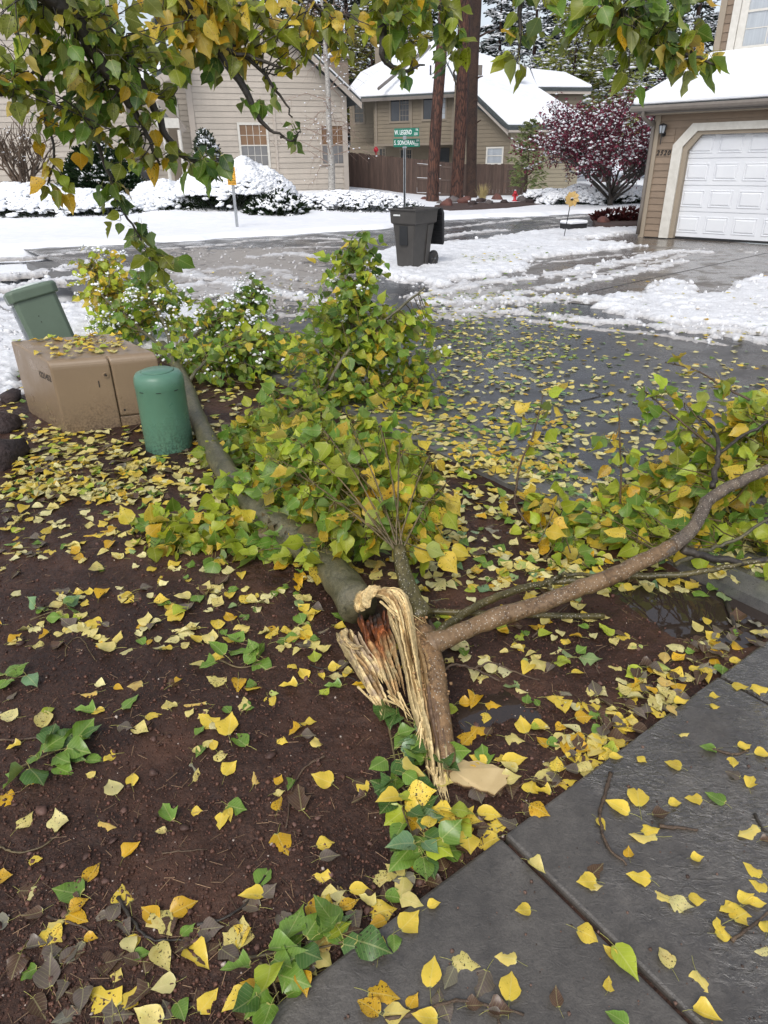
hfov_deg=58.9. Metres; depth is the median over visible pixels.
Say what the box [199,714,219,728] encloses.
fallen leaf
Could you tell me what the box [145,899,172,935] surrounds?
fallen leaf
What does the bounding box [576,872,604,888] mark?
fallen leaf
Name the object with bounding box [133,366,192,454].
utility pedestal
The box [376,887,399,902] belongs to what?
fallen leaf
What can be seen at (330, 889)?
fallen leaf
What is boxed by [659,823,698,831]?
twig
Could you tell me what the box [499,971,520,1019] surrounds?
fallen leaf
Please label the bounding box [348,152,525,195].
wooden fence
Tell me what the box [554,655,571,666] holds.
fallen leaf
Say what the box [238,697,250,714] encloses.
fallen leaf
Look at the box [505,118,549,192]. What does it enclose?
pine sapling
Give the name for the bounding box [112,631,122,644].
fallen leaf
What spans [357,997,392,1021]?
fallen leaf
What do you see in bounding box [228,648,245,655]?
fallen leaf
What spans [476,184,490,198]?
grass tuft
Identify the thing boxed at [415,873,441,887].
fallen leaf
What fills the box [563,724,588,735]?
fallen leaf
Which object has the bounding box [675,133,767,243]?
garage door
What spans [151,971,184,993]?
fallen leaf
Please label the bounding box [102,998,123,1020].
fallen leaf
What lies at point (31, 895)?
fallen leaf
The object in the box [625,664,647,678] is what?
fallen leaf
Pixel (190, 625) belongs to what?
fallen leaf
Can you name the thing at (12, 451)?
lava rock
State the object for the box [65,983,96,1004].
fallen leaf
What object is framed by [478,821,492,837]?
fallen leaf
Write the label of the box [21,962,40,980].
fallen leaf
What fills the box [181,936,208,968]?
fallen leaf
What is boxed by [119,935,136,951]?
fallen leaf
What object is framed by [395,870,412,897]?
fallen leaf
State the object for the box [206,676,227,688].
fallen leaf
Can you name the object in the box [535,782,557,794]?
fallen leaf
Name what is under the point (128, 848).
fallen leaf
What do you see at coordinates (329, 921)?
leafy sprig
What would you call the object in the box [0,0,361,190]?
beige house
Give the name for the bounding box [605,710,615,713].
fallen leaf
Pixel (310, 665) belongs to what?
twig
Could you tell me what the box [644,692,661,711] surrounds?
fallen leaf
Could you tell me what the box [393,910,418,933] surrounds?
fallen leaf
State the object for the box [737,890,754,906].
fallen leaf
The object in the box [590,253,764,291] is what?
driveway joint
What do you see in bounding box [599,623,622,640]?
fallen leaf
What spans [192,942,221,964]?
fallen leaf
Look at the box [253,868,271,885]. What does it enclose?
fallen leaf
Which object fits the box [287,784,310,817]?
fallen leaf
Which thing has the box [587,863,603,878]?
fallen leaf
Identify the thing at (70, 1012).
fallen leaf
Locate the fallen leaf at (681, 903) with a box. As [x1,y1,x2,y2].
[658,895,693,912]
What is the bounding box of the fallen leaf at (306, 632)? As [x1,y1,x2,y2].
[297,626,312,638]
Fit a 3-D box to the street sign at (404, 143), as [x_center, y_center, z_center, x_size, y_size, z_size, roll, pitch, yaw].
[0.554,-8.106,16.744,0.616,2.332,0.211,3,28,7]
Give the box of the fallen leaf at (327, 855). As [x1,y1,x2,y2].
[311,849,339,862]
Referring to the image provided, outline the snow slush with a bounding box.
[0,214,767,395]
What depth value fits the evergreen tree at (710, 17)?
50.60 m
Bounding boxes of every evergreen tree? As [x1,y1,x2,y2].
[264,0,292,26]
[280,0,354,151]
[317,0,374,149]
[349,1,411,76]
[407,4,437,41]
[479,0,530,70]
[504,0,559,68]
[532,0,586,160]
[532,5,612,113]
[567,0,653,176]
[574,18,603,141]
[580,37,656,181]
[584,0,687,178]
[634,0,718,138]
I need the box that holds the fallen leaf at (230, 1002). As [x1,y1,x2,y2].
[221,984,241,1011]
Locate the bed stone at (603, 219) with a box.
[597,216,609,222]
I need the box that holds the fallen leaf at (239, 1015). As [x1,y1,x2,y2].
[234,1012,252,1022]
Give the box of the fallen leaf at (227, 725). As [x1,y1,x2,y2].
[215,712,237,744]
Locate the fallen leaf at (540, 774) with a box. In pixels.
[525,770,551,780]
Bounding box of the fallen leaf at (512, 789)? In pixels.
[505,780,519,798]
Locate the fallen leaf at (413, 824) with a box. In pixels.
[407,816,418,830]
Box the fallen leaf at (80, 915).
[65,907,87,923]
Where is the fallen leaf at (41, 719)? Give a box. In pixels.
[34,710,52,727]
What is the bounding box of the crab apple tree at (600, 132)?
[508,72,664,205]
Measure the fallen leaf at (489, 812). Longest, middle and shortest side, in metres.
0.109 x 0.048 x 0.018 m
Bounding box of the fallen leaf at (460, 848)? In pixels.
[455,845,467,852]
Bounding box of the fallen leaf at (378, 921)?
[370,914,392,927]
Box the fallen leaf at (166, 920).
[161,911,177,938]
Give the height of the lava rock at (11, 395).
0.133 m
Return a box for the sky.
[113,0,720,158]
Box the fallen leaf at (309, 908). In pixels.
[302,898,315,914]
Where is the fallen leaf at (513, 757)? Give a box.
[498,752,526,766]
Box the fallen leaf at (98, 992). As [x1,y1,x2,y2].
[90,986,122,1022]
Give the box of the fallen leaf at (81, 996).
[73,979,92,1011]
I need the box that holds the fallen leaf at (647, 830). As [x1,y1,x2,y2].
[634,824,659,835]
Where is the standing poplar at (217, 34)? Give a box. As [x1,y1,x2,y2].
[0,0,729,293]
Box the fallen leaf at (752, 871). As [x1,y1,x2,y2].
[743,862,767,880]
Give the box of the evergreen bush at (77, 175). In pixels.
[56,140,145,193]
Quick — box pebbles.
[4,461,654,1017]
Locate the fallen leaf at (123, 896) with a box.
[111,884,133,914]
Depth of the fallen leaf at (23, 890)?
1.74 m
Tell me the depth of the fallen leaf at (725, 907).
1.64 m
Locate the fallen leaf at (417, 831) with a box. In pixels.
[415,827,428,835]
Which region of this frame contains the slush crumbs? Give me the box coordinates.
[0,230,767,349]
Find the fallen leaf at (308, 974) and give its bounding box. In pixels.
[294,970,311,996]
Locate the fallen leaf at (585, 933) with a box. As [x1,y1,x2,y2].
[567,922,597,943]
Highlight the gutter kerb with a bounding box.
[26,261,767,614]
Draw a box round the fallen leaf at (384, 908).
[364,899,397,920]
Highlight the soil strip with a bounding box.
[434,200,542,210]
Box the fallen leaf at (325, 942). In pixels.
[316,936,331,951]
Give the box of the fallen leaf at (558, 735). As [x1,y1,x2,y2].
[553,730,566,749]
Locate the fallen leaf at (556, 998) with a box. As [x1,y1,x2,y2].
[549,985,563,1015]
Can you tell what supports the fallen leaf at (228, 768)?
on the mud ground at (66, 564)
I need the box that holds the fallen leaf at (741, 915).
[722,902,751,925]
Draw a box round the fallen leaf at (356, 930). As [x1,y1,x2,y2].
[342,925,361,938]
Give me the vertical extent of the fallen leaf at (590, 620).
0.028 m
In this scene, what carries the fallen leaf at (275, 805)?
on the mud ground at (66, 564)
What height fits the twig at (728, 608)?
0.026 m
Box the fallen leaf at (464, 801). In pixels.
[452,795,472,807]
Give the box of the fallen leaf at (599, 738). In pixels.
[586,733,606,748]
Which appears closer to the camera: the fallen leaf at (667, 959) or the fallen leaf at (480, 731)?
the fallen leaf at (667, 959)
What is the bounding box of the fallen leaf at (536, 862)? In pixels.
[521,854,545,873]
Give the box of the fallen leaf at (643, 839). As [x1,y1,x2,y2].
[629,833,671,843]
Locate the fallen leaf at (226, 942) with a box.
[222,932,240,952]
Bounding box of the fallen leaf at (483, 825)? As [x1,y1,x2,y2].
[472,816,490,828]
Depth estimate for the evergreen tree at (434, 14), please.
56.88 m
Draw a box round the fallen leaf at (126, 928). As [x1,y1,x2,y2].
[116,916,130,935]
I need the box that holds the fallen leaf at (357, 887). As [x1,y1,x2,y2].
[348,881,372,894]
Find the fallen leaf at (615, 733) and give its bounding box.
[607,727,632,742]
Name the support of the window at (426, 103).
in the taupe house at (389, 106)
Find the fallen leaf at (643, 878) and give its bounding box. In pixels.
[626,870,659,886]
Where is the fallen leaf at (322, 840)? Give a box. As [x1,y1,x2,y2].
[312,835,334,850]
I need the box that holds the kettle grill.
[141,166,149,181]
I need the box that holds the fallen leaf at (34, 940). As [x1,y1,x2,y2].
[20,933,46,950]
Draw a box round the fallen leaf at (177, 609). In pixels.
[172,604,188,614]
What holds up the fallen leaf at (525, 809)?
on the mud ground at (66, 564)
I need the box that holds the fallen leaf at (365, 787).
[356,780,371,791]
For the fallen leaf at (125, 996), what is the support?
on the mud ground at (66, 564)
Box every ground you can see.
[0,160,638,309]
[0,166,643,273]
[0,352,767,1023]
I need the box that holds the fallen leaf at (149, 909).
[141,905,159,923]
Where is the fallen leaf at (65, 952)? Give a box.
[59,943,78,966]
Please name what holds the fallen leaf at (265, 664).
on the mud ground at (66, 564)
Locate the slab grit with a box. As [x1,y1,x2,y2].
[344,721,767,1023]
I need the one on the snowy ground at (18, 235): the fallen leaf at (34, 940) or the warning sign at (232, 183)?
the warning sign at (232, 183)
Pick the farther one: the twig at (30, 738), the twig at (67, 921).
the twig at (30, 738)
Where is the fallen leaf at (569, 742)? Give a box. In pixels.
[566,732,580,747]
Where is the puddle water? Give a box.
[456,530,767,841]
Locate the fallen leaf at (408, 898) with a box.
[396,890,423,907]
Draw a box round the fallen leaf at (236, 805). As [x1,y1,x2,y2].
[221,797,246,815]
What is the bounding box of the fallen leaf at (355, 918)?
[345,909,361,927]
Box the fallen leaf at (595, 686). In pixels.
[588,680,601,703]
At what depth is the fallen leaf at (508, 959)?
1.55 m
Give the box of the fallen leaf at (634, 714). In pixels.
[619,707,638,717]
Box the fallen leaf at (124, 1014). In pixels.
[93,1008,133,1023]
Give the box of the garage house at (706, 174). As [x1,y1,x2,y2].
[629,0,767,243]
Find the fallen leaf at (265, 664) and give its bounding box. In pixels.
[251,657,271,670]
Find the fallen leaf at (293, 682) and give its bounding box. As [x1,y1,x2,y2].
[279,676,300,686]
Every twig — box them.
[0,737,90,740]
[0,833,60,853]
[46,915,97,933]
[55,423,140,461]
[65,637,94,658]
[116,895,183,942]
[162,849,207,854]
[197,875,265,926]
[285,755,324,827]
[309,664,358,681]
[384,998,523,1022]
[531,602,599,673]
[594,645,607,667]
[598,771,626,865]
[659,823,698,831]
[713,748,749,754]
[724,600,737,632]
[730,911,767,942]
[753,813,767,832]
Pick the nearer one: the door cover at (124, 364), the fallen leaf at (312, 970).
the fallen leaf at (312, 970)
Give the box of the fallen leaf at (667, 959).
[658,947,678,980]
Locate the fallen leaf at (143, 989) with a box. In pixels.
[125,977,153,1008]
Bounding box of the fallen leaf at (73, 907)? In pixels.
[61,897,88,918]
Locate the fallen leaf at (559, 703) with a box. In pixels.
[553,693,572,712]
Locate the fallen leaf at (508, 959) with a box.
[494,952,526,965]
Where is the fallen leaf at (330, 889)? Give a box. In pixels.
[321,884,345,903]
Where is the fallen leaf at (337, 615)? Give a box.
[332,613,343,620]
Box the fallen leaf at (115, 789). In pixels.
[104,779,123,796]
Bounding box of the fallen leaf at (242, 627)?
[233,619,249,632]
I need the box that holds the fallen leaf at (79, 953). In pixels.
[58,948,84,964]
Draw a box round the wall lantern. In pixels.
[659,123,666,143]
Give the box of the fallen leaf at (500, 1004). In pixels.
[480,994,513,1014]
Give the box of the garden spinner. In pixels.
[564,191,579,235]
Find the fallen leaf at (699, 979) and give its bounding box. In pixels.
[688,958,708,992]
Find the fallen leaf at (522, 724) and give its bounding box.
[514,715,533,740]
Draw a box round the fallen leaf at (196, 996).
[188,990,207,1009]
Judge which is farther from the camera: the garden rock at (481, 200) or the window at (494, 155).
the window at (494, 155)
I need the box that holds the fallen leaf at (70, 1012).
[62,1006,81,1023]
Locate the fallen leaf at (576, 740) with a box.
[572,734,587,755]
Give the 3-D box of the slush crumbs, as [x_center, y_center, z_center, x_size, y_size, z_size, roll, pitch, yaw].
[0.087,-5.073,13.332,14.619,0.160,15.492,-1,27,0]
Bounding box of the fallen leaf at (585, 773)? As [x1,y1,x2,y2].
[580,764,592,776]
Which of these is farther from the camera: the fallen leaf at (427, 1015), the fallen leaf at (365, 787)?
the fallen leaf at (365, 787)
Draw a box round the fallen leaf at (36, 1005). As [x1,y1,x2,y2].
[24,991,46,1019]
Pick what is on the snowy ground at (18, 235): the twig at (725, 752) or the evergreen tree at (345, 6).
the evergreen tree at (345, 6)
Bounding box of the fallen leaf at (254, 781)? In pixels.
[249,771,258,791]
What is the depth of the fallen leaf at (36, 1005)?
1.50 m
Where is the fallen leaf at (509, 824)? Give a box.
[497,817,517,830]
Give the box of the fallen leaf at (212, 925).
[195,916,223,942]
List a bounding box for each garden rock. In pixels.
[440,198,452,205]
[449,195,458,202]
[457,198,468,202]
[468,200,477,204]
[476,198,486,201]
[491,193,502,199]
[517,195,527,200]
[526,199,534,202]
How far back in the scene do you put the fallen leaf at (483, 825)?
1.88 m
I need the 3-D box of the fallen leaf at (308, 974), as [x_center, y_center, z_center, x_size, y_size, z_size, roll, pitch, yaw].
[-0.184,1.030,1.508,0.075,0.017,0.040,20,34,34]
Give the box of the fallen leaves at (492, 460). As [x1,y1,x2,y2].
[0,246,767,1018]
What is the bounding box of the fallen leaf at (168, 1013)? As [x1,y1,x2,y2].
[161,1000,173,1023]
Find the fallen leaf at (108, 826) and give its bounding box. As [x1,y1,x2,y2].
[97,816,116,831]
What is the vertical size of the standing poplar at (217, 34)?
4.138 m
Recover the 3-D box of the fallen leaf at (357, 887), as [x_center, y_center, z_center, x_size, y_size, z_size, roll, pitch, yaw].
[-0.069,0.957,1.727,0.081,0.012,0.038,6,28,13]
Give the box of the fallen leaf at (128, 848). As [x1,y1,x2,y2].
[120,841,139,864]
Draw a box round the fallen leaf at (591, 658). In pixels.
[571,652,602,665]
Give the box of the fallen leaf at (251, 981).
[240,978,271,993]
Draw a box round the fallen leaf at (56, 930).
[38,923,61,946]
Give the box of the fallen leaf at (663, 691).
[656,686,675,698]
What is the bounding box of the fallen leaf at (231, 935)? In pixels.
[227,916,254,947]
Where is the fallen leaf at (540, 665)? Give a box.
[529,654,545,670]
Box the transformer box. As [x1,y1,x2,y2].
[11,334,157,432]
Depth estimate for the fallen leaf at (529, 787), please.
1.99 m
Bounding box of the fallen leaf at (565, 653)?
[558,647,574,657]
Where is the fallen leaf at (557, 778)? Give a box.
[546,771,562,787]
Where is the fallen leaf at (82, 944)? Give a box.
[66,941,85,964]
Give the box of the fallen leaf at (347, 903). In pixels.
[339,897,358,910]
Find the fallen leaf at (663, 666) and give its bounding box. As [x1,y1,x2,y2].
[657,661,670,670]
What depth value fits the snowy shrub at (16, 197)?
20.29 m
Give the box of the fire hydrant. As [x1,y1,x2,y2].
[512,190,517,200]
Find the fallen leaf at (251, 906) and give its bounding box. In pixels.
[242,895,272,912]
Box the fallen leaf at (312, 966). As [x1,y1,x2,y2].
[309,964,324,978]
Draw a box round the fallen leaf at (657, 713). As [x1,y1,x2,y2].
[650,707,665,717]
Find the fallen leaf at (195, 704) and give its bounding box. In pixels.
[183,701,212,706]
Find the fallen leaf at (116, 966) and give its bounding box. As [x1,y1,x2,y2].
[100,951,124,975]
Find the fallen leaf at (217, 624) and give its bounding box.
[211,619,224,633]
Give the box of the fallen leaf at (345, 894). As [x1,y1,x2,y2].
[331,885,348,903]
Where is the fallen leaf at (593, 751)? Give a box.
[586,739,604,756]
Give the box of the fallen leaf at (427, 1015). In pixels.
[411,1006,447,1023]
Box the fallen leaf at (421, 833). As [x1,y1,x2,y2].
[417,829,426,836]
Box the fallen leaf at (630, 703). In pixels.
[620,699,637,711]
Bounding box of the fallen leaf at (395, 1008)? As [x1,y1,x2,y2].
[380,1002,409,1023]
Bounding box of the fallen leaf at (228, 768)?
[221,760,236,782]
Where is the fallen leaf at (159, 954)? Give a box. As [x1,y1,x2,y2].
[148,939,170,970]
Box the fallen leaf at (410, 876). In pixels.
[392,871,417,885]
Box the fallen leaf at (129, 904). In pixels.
[112,894,133,908]
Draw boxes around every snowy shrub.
[0,181,152,217]
[86,194,166,212]
[130,178,202,210]
[169,155,299,211]
[241,188,311,215]
[281,189,425,212]
[519,188,562,200]
[534,183,642,204]
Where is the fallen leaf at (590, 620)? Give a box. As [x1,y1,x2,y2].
[583,619,596,624]
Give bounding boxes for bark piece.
[449,759,510,796]
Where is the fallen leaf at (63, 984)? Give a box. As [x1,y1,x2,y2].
[55,977,70,1000]
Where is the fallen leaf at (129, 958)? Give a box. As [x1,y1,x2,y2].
[123,951,145,965]
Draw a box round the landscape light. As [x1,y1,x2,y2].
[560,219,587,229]
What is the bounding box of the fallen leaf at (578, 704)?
[576,700,592,710]
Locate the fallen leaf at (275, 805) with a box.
[271,796,281,816]
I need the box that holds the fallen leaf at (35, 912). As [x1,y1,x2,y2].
[21,904,53,918]
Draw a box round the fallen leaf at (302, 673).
[298,668,311,682]
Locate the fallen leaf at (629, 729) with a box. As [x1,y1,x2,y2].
[619,718,635,731]
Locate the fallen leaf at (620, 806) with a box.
[606,799,640,817]
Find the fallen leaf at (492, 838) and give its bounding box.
[478,830,506,849]
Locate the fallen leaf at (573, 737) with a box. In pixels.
[565,731,589,740]
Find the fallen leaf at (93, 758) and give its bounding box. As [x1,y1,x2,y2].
[76,753,100,762]
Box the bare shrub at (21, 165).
[0,116,61,182]
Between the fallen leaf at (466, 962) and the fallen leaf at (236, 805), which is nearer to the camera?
the fallen leaf at (466, 962)
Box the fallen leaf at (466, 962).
[441,951,480,972]
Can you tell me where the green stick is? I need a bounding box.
[431,608,604,618]
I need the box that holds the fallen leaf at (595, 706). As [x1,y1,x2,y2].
[582,702,599,720]
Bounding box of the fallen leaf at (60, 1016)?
[51,1005,74,1023]
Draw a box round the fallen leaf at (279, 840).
[269,823,291,855]
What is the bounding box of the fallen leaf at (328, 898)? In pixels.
[325,894,332,902]
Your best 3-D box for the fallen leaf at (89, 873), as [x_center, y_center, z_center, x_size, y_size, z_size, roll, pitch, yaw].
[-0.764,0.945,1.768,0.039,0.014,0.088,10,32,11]
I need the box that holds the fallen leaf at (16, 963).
[6,942,30,979]
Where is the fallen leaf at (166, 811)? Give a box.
[158,803,180,823]
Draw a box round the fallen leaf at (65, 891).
[52,878,90,902]
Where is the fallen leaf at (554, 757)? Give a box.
[548,756,567,771]
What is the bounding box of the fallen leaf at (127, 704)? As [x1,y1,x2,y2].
[114,695,137,711]
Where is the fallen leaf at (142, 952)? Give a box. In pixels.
[124,947,148,963]
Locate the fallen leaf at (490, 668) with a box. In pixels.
[483,659,500,677]
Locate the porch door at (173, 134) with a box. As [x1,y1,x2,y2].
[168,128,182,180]
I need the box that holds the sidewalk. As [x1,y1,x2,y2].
[252,641,767,1023]
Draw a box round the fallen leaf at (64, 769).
[46,763,72,774]
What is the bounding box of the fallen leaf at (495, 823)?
[487,819,505,833]
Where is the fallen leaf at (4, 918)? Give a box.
[0,912,18,929]
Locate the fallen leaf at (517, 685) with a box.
[503,680,519,688]
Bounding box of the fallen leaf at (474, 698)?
[468,689,482,707]
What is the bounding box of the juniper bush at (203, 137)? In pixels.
[191,127,222,200]
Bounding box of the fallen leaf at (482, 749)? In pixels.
[474,744,494,763]
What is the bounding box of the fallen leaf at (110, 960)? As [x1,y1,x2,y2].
[95,951,121,975]
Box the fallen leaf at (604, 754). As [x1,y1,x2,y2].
[598,747,611,759]
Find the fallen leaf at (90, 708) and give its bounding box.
[75,699,100,712]
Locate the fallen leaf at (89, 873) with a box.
[81,863,99,881]
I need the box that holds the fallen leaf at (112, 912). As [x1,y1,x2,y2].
[104,902,120,920]
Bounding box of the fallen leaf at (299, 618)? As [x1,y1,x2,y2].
[293,613,306,625]
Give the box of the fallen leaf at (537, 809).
[521,799,549,817]
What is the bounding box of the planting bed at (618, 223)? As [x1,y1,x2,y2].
[592,218,637,226]
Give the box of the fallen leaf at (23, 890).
[13,882,39,898]
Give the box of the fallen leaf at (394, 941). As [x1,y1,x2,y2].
[387,934,401,952]
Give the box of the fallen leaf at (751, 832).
[738,824,766,839]
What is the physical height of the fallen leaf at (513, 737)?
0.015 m
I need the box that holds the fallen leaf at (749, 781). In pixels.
[744,775,756,792]
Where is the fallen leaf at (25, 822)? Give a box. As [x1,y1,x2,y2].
[11,812,32,834]
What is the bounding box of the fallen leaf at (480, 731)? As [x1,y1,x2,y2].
[467,722,490,735]
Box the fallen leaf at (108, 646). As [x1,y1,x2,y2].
[96,641,126,651]
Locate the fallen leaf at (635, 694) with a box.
[619,691,646,698]
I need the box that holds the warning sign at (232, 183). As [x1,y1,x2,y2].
[228,154,238,226]
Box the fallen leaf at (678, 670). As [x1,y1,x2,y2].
[665,666,685,682]
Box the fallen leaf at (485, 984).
[474,959,495,997]
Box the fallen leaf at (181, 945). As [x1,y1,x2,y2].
[174,937,195,953]
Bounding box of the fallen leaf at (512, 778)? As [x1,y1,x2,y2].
[502,768,520,784]
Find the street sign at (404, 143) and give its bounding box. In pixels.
[394,128,419,206]
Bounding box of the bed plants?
[588,205,639,220]
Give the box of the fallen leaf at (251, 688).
[244,687,260,690]
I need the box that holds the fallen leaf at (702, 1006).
[684,996,722,1020]
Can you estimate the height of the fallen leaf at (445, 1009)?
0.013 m
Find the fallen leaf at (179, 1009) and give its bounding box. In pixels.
[171,997,188,1021]
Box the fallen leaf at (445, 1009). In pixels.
[436,990,453,1022]
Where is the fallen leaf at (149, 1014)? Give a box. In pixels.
[134,1004,177,1023]
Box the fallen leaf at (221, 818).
[215,806,229,829]
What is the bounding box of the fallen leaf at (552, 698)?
[538,695,562,702]
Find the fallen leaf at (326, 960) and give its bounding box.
[314,950,331,968]
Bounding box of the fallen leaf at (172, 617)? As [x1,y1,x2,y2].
[167,612,184,620]
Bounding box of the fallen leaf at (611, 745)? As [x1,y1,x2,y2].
[603,741,617,752]
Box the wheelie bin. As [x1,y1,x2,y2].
[388,206,443,266]
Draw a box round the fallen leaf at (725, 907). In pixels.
[719,900,743,912]
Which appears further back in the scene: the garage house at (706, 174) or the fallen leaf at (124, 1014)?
the garage house at (706, 174)
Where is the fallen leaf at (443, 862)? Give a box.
[437,857,449,876]
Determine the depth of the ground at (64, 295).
12.14 m
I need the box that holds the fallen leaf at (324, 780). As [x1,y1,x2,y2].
[311,770,334,788]
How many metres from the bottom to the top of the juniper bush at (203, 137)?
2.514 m
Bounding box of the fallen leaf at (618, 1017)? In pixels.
[605,1010,628,1023]
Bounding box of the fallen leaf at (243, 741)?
[231,733,255,749]
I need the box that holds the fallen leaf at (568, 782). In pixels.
[559,779,576,789]
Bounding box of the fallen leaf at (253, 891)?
[238,884,263,898]
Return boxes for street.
[24,213,767,523]
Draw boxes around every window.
[156,102,178,117]
[237,122,270,167]
[319,123,343,165]
[353,102,364,123]
[378,147,385,155]
[389,100,409,122]
[399,148,412,158]
[421,98,446,120]
[440,148,449,161]
[485,147,503,163]
[734,0,767,49]
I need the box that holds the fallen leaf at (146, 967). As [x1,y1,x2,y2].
[141,955,154,980]
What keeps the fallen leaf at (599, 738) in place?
on the mud ground at (66, 564)
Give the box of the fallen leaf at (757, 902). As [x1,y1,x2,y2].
[744,896,766,907]
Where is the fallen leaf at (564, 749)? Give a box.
[560,741,575,752]
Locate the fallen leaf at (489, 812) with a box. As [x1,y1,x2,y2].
[477,804,501,819]
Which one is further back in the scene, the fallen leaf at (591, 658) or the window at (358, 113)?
the window at (358, 113)
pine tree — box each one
[426,0,446,201]
[450,0,470,197]
[465,0,494,197]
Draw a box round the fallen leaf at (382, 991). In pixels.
[354,980,399,1004]
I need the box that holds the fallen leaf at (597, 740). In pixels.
[588,733,608,744]
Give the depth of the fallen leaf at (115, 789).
2.01 m
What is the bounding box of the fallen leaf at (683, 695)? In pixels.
[673,688,689,699]
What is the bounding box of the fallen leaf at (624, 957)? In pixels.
[600,933,638,981]
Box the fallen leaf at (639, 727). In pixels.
[627,722,647,732]
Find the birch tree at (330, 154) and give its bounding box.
[260,0,376,190]
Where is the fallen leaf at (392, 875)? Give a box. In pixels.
[385,864,404,879]
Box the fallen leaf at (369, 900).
[359,893,381,905]
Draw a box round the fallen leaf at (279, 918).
[275,911,291,925]
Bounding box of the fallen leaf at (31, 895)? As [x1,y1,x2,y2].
[27,876,40,900]
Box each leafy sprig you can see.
[0,662,38,688]
[2,718,101,789]
[28,595,80,622]
[200,639,264,667]
[220,934,310,1023]
[235,894,391,992]
[369,699,470,782]
[369,722,465,880]
[376,786,482,854]
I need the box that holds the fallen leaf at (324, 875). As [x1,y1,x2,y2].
[312,869,332,882]
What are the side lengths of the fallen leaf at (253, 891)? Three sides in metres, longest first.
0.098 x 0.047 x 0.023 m
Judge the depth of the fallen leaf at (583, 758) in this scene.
2.09 m
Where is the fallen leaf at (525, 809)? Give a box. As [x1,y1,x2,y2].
[516,802,529,816]
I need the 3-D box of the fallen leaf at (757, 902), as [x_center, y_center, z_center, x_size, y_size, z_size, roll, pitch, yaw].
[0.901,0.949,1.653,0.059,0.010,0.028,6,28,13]
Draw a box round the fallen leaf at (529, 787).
[521,781,537,797]
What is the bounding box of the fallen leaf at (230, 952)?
[218,939,239,961]
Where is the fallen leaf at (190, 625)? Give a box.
[175,623,206,633]
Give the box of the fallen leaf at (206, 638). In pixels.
[202,630,218,642]
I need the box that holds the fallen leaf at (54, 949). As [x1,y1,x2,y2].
[41,935,61,959]
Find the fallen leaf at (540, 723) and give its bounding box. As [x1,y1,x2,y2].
[532,718,547,728]
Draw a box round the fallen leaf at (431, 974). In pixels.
[421,956,441,998]
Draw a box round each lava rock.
[0,388,20,403]
[0,412,22,433]
[0,438,30,470]
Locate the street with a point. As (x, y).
(756, 356)
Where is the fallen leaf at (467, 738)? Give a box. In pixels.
[457,729,476,745]
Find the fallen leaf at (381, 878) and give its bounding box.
[367,870,391,886]
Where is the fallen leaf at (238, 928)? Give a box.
[233,924,250,948]
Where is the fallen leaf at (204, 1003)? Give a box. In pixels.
[188,988,217,1015]
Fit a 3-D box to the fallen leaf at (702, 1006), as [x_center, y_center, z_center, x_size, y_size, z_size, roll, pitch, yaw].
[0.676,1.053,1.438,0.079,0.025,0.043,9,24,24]
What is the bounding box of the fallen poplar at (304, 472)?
[66,230,767,802]
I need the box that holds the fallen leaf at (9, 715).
[0,708,24,721]
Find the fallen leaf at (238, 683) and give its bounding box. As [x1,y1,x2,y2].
[231,672,246,691]
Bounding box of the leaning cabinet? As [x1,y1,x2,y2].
[3,280,73,339]
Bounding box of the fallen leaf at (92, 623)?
[84,616,101,628]
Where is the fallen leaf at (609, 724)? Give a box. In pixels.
[602,715,615,730]
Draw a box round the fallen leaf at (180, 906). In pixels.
[169,896,197,917]
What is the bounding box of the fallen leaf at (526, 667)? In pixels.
[521,660,535,673]
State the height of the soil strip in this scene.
0.150 m
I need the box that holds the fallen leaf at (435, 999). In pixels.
[431,988,443,1012]
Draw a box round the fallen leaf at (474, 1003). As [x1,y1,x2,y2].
[457,994,483,1010]
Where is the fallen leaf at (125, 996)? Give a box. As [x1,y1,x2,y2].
[120,986,137,1011]
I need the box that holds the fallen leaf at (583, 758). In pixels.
[570,749,585,762]
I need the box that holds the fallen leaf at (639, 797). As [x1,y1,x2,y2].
[627,788,648,819]
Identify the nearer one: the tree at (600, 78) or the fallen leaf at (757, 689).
the fallen leaf at (757, 689)
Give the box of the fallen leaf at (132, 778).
[125,773,138,791]
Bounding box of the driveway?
[468,234,767,304]
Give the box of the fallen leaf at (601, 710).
[590,705,605,722]
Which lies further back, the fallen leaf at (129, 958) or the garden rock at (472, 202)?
the garden rock at (472, 202)
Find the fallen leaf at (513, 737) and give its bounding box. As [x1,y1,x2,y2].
[499,733,524,744]
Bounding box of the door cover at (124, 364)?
[71,334,157,414]
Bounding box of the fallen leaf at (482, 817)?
[472,813,485,827]
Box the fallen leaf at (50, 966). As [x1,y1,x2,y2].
[32,953,60,994]
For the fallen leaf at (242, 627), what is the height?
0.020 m
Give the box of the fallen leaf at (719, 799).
[705,792,727,805]
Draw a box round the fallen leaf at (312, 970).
[303,962,315,972]
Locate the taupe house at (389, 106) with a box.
[349,41,592,188]
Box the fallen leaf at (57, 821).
[46,808,68,832]
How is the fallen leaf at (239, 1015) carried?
on the mud ground at (66, 564)
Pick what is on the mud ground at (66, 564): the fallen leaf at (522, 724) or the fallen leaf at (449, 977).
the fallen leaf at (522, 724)
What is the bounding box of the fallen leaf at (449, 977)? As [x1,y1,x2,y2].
[442,959,460,988]
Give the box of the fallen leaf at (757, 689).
[743,684,767,694]
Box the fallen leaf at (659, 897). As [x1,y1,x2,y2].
[655,891,682,912]

